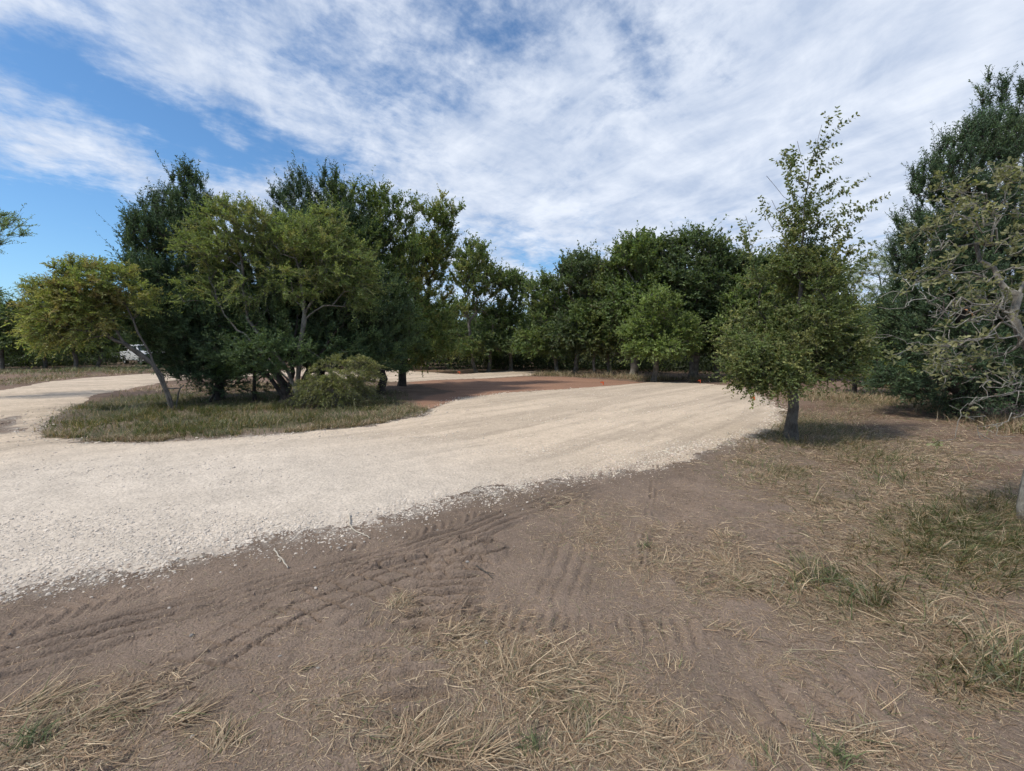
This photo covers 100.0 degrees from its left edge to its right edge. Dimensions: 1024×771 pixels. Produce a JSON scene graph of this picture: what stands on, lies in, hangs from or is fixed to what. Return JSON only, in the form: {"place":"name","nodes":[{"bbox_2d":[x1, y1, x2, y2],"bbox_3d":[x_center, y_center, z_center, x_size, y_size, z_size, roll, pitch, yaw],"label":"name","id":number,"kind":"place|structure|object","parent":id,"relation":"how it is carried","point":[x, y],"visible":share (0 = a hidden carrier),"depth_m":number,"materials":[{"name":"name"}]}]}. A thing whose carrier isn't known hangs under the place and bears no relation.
{"place":"outdoors","nodes":[
{"label":"outdoors","id":0,"kind":"place"},
{"bbox_2d":[28,388,428,441],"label":"grass","id":1,"kind":"structure","parent":0,"point":[166,425],"depth_m":9.61,"materials":[{"name":"green plant"}]},
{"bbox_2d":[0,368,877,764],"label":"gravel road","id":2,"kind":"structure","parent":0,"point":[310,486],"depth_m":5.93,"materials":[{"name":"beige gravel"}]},
{"bbox_2d":[0,349,1023,770],"bbox_3d":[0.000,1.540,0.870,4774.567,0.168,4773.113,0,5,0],"label":"ground","id":3,"kind":"structure","parent":0,"point":[430,569],"depth_m":2.60,"materials":[{"name":"soil"}]},
{"bbox_2d":[0,203,39,321],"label":"roadside tree","id":4,"kind":"object","parent":3,"relation":"on","point":[5,223],"visible":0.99,"depth_m":12.89,"materials":[{"name":"green plant"}]},
{"bbox_2d":[0,293,47,368],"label":"oak tree","id":5,"kind":"object","parent":3,"relation":"on","point":[12,339],"visible":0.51,"depth_m":30.72,"materials":[{"name":"green plant"}]},
{"bbox_2d":[3,306,77,367],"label":"oak tree","id":6,"kind":"object","parent":3,"relation":"on","point":[45,363],"visible":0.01,"depth_m":31.93,"materials":[{"name":"green plant"}]},
{"bbox_2d":[18,315,110,368],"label":"oak tree","id":7,"kind":"object","parent":3,"relation":"on","point":[74,353],"visible":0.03,"depth_m":30.36,"materials":[{"name":"green plant"}]},
{"bbox_2d":[4,350,135,366],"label":"undergrowth","id":8,"kind":"object","parent":3,"relation":"on","point":[12,361],"visible":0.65,"depth_m":34.87,"materials":[{"name":"green plant"}]},
{"bbox_2d":[0,251,182,410],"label":"leaning tree","id":9,"kind":"object","parent":3,"relation":"on","point":[68,297],"visible":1,"depth_m":10.38,"materials":[{"name":"green plant"}]},
{"bbox_2d":[58,317,141,368],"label":"oak tree","id":10,"kind":"object","parent":3,"relation":"on","point":[104,349],"visible":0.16,"depth_m":31.19,"materials":[{"name":"green plant"}]},
{"bbox_2d":[98,343,123,363],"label":"oak tree","id":11,"kind":"object","parent":3,"relation":"on","point":[108,354],"visible":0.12,"depth_m":37.19,"materials":[{"name":"green plant"}]},
{"bbox_2d":[120,345,150,364],"bbox_3d":[-33.806,-2.871,39.489,5.380,1.786,2.176,3,6,30],"label":"pickup truck","id":12,"kind":"object","parent":3,"relation":"on","point":[131,356],"visible":0.31,"depth_m":38.82,"materials":[{"name":"white paint"}]},
{"bbox_2d":[168,385,183,406],"bbox_3d":[-8.826,0.281,11.217,0.574,0.618,0.056,0,5,0],"label":"dead branch","id":13,"kind":"object","parent":3,"relation":"on","point":[178,393],"visible":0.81,"depth_m":11.20,"materials":[{"name":"wood"}]},
{"bbox_2d":[96,150,257,400],"bbox_3d":[-9.649,-3.104,12.704,4.060,7.278,4.410,4,6,34],"label":"cedar tree","id":14,"kind":"object","parent":3,"relation":"on","point":[147,226],"visible":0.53,"depth_m":12.18,"materials":[{"name":"green plant"}]},
{"bbox_2d":[159,359,288,402],"bbox_3d":[-8.460,-0.161,12.542,3.980,1.691,1.929,0,5,0],"label":"cedar bush","id":15,"kind":"object","parent":3,"relation":"on","point":[179,373],"visible":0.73,"depth_m":12.37,"materials":[{"name":"green plant"}]},
{"bbox_2d":[197,319,294,400],"bbox_3d":[-7.731,-0.904,12.845,3.011,2.816,1.987,0,5,0],"label":"cedar bush","id":16,"kind":"object","parent":3,"relation":"on","point":[254,395],"visible":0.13,"depth_m":12.56,"materials":[{"name":"green plant"}]},
{"bbox_2d":[155,190,393,403],"bbox_3d":[-6.377,-2.342,11.908,6.524,5.866,2.857,0,5,0],"label":"spreading tree","id":17,"kind":"object","parent":3,"relation":"on","point":[305,235],"visible":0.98,"depth_m":11.58,"materials":[{"name":"green plant"}]},
{"bbox_2d":[274,548,287,567],"bbox_3d":[-1.734,1.289,3.204,0.034,0.018,0.394,-5,7,-42],"label":"fallen twig","id":18,"kind":"object","parent":3,"relation":"on","point":[280,557],"visible":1,"depth_m":3.19,"materials":[{"name":"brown wood"}]},
{"bbox_2d":[158,228,433,402],"bbox_3d":[-6.698,-2.466,12.953,8.426,6.075,5.567,0,5,0],"label":"cedar tree","id":19,"kind":"object","parent":3,"relation":"on","point":[285,342],"visible":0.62,"depth_m":12.44,"materials":[{"name":"green plant"}]},
{"bbox_2d":[249,150,394,392],"bbox_3d":[-6.158,-3.653,14.347,4.748,8.046,4.568,2,6,20],"label":"cedar tree","id":20,"kind":"object","parent":3,"relation":"on","point":[292,192],"visible":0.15,"depth_m":13.76,"materials":[{"name":"green plant"}]},
{"bbox_2d":[280,348,398,411],"bbox_3d":[-4.591,-0.066,11.510,3.154,2.150,2.068,0,5,0],"label":"weeping shrub","id":21,"kind":"object","parent":3,"relation":"on","point":[317,382],"visible":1,"depth_m":11.17,"materials":[{"name":"green plant"}]},
{"bbox_2d":[348,513,369,537],"bbox_3d":[-1.375,1.234,3.770,0.069,0.038,0.571,-4,6,-36],"label":"fallen twig","id":22,"kind":"object","parent":3,"relation":"on","point":[353,528],"visible":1,"depth_m":3.74,"materials":[{"name":"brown wood"}]},
{"bbox_2d":[322,165,431,393],"bbox_3d":[-4.672,-3.366,14.497,4.235,7.404,3.554,0,5,0],"label":"oak tree","id":23,"kind":"object","parent":3,"relation":"on","point":[380,198],"visible":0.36,"depth_m":14.10,"materials":[{"name":"green plant"}]},
{"bbox_2d":[385,186,472,385],"bbox_3d":[-3.572,-3.815,17.096,3.658,7.851,3.495,-5,7,-45],"label":"oak tree","id":24,"kind":"object","parent":3,"relation":"on","point":[434,242],"visible":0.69,"depth_m":16.75,"materials":[{"name":"green plant"}]},
{"bbox_2d":[408,292,467,368],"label":"oak tree","id":25,"kind":"object","parent":3,"relation":"on","point":[456,325],"visible":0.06,"depth_m":30.59,"materials":[{"name":"green plant"}]},
{"bbox_2d":[454,310,485,331],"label":"oak tree","id":26,"kind":"object","parent":3,"relation":"on","point":[465,319],"visible":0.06,"depth_m":37.20,"materials":[{"name":"green plant"}]},
{"bbox_2d":[421,232,519,371],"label":"oak tree","id":27,"kind":"object","parent":3,"relation":"on","point":[474,266],"visible":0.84,"depth_m":25.96,"materials":[{"name":"green plant"}]},
{"bbox_2d":[456,307,508,368],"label":"oak tree","id":28,"kind":"object","parent":3,"relation":"on","point":[472,324],"visible":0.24,"depth_m":30.28,"materials":[{"name":"green plant"}]},
{"bbox_2d":[476,565,494,578],"bbox_3d":[-0.184,1.313,3.043,0.041,0.026,0.198,-5,7,-41],"label":"fallen twig","id":29,"kind":"object","parent":3,"relation":"on","point":[486,571],"visible":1,"depth_m":3.00,"materials":[{"name":"wood"}]},
{"bbox_2d":[458,292,524,371],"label":"oak tree","id":30,"kind":"object","parent":3,"relation":"on","point":[496,345],"visible":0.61,"depth_m":26.67,"materials":[{"name":"green plant"}]},
{"bbox_2d":[484,330,514,368],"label":"oak tree","id":31,"kind":"object","parent":3,"relation":"on","point":[500,353],"visible":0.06,"depth_m":30.47,"materials":[{"name":"green plant"}]},
{"bbox_2d":[476,262,540,370],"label":"oak tree","id":32,"kind":"object","parent":3,"relation":"on","point":[512,315],"visible":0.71,"depth_m":27.18,"materials":[{"name":"green plant"}]},
{"bbox_2d":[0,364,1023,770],"bbox_3d":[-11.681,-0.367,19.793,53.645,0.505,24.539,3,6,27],"label":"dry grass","id":33,"kind":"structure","parent":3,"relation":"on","point":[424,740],"depth_m":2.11,"materials":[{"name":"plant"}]},
{"bbox_2d":[33,315,1020,363],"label":"woods","id":34,"kind":"object","parent":3,"relation":"on","point":[531,357],"visible":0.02,"depth_m":45.76,"materials":[{"name":"green plant"}]},
{"bbox_2d":[505,305,555,368],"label":"oak tree","id":35,"kind":"object","parent":3,"relation":"on","point":[539,322],"visible":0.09,"depth_m":30.31,"materials":[{"name":"green plant"}]},
{"bbox_2d":[501,264,581,372],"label":"oak tree","id":36,"kind":"object","parent":3,"relation":"on","point":[527,336],"visible":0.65,"depth_m":24.41,"materials":[{"name":"green plant"}]},
{"bbox_2d":[516,285,586,348],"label":"oak tree","id":37,"kind":"object","parent":3,"relation":"on","point":[550,317],"visible":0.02,"depth_m":30.97,"materials":[{"name":"green plant"}]},
{"bbox_2d":[527,238,619,374],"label":"oak tree","id":38,"kind":"object","parent":3,"relation":"on","point":[571,272],"visible":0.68,"depth_m":23.17,"materials":[{"name":"green plant"}]},
{"bbox_2d":[564,282,621,375],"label":"oak tree","id":39,"kind":"object","parent":3,"relation":"on","point":[581,312],"visible":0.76,"depth_m":22.74,"materials":[{"name":"green plant"}]},
{"bbox_2d":[570,241,638,373],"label":"oak tree","id":40,"kind":"object","parent":3,"relation":"on","point":[601,350],"visible":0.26,"depth_m":22.93,"materials":[{"name":"green plant"}]},
{"bbox_2d":[586,220,687,375],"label":"oak tree","id":41,"kind":"object","parent":3,"relation":"on","point":[630,260],"visible":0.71,"depth_m":21.07,"materials":[{"name":"green plant"}]},
{"bbox_2d":[419,350,860,374],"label":"undergrowth","id":42,"kind":"object","parent":3,"relation":"on","point":[502,362],"visible":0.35,"depth_m":28.81,"materials":[{"name":"green plant"}]},
{"bbox_2d":[612,279,714,381],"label":"oak tree","id":43,"kind":"object","parent":3,"relation":"on","point":[673,336],"visible":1,"depth_m":18.63,"materials":[{"name":"green plant"}]},
{"bbox_2d":[639,214,759,378],"bbox_3d":[9.125,-4.322,20.987,6.079,8.345,4.976,0,5,0],"label":"oak tree","id":44,"kind":"object","parent":3,"relation":"on","point":[714,263],"visible":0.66,"depth_m":20.13,"materials":[{"name":"green plant"}]},
{"bbox_2d":[686,314,725,376],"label":"oak tree","id":45,"kind":"object","parent":3,"relation":"on","point":[707,350],"visible":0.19,"depth_m":21.05,"materials":[{"name":"green plant"}]},
{"bbox_2d":[705,266,790,381],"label":"oak tree","id":46,"kind":"object","parent":3,"relation":"on","point":[740,292],"visible":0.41,"depth_m":18.82,"materials":[{"name":"green plant"}]},
{"bbox_2d":[716,239,791,371],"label":"oak tree","id":47,"kind":"object","parent":3,"relation":"on","point":[762,260],"visible":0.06,"depth_m":20.62,"materials":[{"name":"green plant"}]},
{"bbox_2d":[704,106,906,440],"bbox_3d":[4.815,-1.727,7.284,3.196,5.413,2.207,-3,6,-29],"label":"tree","id":48,"kind":"object","parent":3,"relation":"on","point":[805,350],"visible":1,"depth_m":7.02,"materials":[{"name":"green plant"}]},
{"bbox_2d":[771,267,870,380],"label":"oak tree","id":49,"kind":"object","parent":3,"relation":"on","point":[827,294],"visible":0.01,"depth_m":19.68,"materials":[{"name":"green plant"}]},
{"bbox_2d":[693,396,1023,718],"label":"grass","id":50,"kind":"structure","parent":3,"relation":"on","point":[998,654],"depth_m":3.29,"materials":[{"name":"plant"}]},
{"bbox_2d":[810,280,919,392],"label":"tree","id":51,"kind":"object","parent":3,"relation":"on","point":[854,389],"visible":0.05,"depth_m":14.22,"materials":[{"name":"green plant"}]},
{"bbox_2d":[853,295,932,396],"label":"tree","id":52,"kind":"object","parent":3,"relation":"on","point":[912,369],"visible":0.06,"depth_m":13.34,"materials":[{"name":"green plant"}]},
{"bbox_2d":[839,230,947,331],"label":"willow tree","id":53,"kind":"object","parent":3,"relation":"on","point":[877,272],"visible":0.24,"depth_m":20.37,"materials":[{"name":"green plant"}]},
{"bbox_2d":[852,87,1023,418],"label":"cedar tree","id":54,"kind":"object","parent":3,"relation":"on","point":[903,319],"visible":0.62,"depth_m":9.22,"materials":[{"name":"green plant"}]},
{"bbox_2d":[860,156,1023,523],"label":"oak tree","id":55,"kind":"object","parent":3,"relation":"on","point":[1016,295],"visible":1,"depth_m":3.65,"materials":[{"name":"green plant"}]},
{"bbox_2d":[948,60,1023,345],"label":"cedar tree","id":56,"kind":"object","parent":3,"relation":"on","point":[1004,89],"visible":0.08,"depth_m":10.92,"materials":[{"name":"green plant"}]},
{"bbox_2d":[0,0,1023,323],"label":"sky","id":57,"kind":"structure","parent":0,"point":[556,124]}
]}

